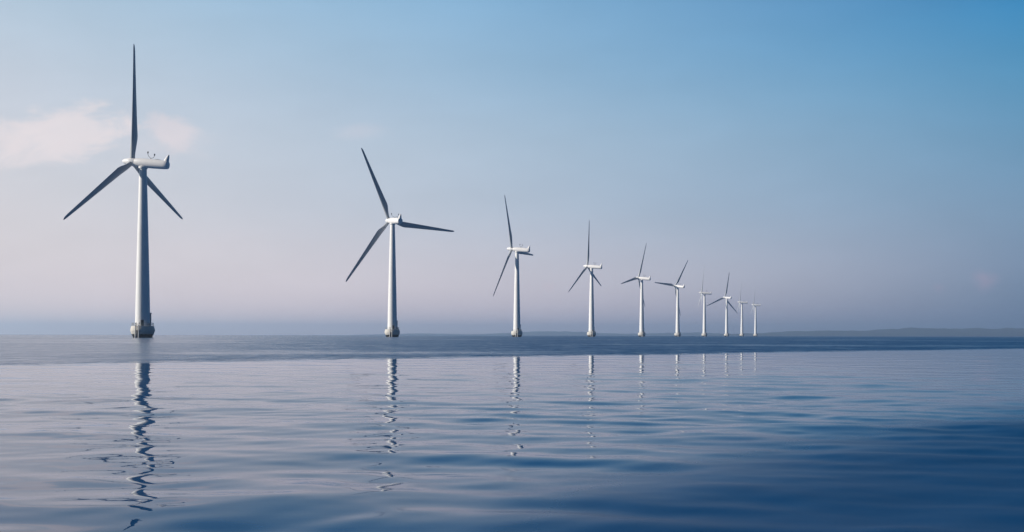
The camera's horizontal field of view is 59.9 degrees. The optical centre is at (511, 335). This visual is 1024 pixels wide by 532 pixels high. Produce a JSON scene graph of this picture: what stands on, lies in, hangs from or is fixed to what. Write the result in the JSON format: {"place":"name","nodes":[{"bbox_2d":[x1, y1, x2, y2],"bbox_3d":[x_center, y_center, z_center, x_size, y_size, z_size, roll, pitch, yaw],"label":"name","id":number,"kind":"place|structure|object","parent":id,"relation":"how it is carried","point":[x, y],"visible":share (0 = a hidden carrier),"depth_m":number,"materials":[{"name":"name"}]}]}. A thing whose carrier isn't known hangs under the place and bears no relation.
{"place":"outdoors","nodes":[
{"label":"outdoors","id":0,"kind":"place"},
{"bbox_2d":[0,334,1023,531],"bbox_3d":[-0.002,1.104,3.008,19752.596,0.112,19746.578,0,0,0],"label":"sea","id":1,"kind":"structure","parent":0,"point":[310,433],"depth_m":9.94,"materials":[{"name":"blue liquid"}]},
{"bbox_2d":[63,45,182,337],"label":"wind turbine","id":2,"kind":"object","parent":1,"relation":"in","point":[142,328],"visible":0.98,"depth_m":323.78,"materials":[{"name":"metal"}]},
{"bbox_2d":[346,148,453,336],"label":"wind turbine","id":3,"kind":"object","parent":1,"relation":"in","point":[392,329],"visible":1,"depth_m":487.19,"materials":[{"name":"metal"}]},
{"bbox_2d":[493,195,532,336],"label":"wind turbine","id":4,"kind":"object","parent":1,"relation":"in","point":[516,331],"visible":0.96,"depth_m":648.87,"materials":[{"name":"metal"}]},
{"bbox_2d":[569,234,601,336],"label":"wind turbine","id":5,"kind":"object","parent":1,"relation":"in","point":[591,332],"visible":0.99,"depth_m":809.52,"materials":[{"name":"metal"}]},
{"bbox_2d":[621,246,650,336],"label":"wind turbine","id":6,"kind":"object","parent":1,"relation":"in","point":[641,332],"visible":1,"depth_m":973.92,"materials":[{"name":"metal"}]},
{"bbox_2d":[655,261,687,336],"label":"wind turbine","id":7,"kind":"object","parent":1,"relation":"in","point":[677,333],"visible":0.98,"depth_m":1131.57,"materials":[{"name":"metal"}]},
{"bbox_2d":[698,274,711,336],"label":"wind turbine","id":8,"kind":"object","parent":1,"relation":"in","point":[704,334],"visible":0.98,"depth_m":1308.22,"materials":[{"name":"metal"}]},
{"bbox_2d":[707,276,736,335],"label":"wind turbine","id":9,"kind":"object","parent":1,"relation":"in","point":[726,333],"visible":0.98,"depth_m":1464.45,"materials":[{"name":"metal"}]},
{"bbox_2d":[737,284,747,335],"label":"wind turbine","id":10,"kind":"object","parent":1,"relation":"in","point":[741,302],"visible":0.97,"depth_m":1664.38,"materials":[{"name":"metal"}]},
{"bbox_2d":[750,286,760,335],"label":"wind turbine","id":11,"kind":"object","parent":1,"relation":"in","point":[755,325],"visible":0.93,"depth_m":1807.43,"materials":[{"name":"metal"}]},
{"bbox_2d":[0,0,1023,334],"label":"sky","id":12,"kind":"structure","parent":0,"point":[858,165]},
{"bbox_2d":[370,331,721,335],"bbox_3d":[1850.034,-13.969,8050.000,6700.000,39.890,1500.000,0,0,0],"label":"hills","id":13,"kind":"structure","parent":0,"point":[548,333],"depth_m":7461.79,"materials":[{"name":"grey"}]},
{"bbox_2d":[697,327,1023,336],"bbox_3d":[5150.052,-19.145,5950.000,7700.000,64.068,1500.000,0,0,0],"label":"hills","id":14,"kind":"structure","parent":0,"point":[985,332],"depth_m":5427.30,"materials":[{"name":"grey"}]}
]}

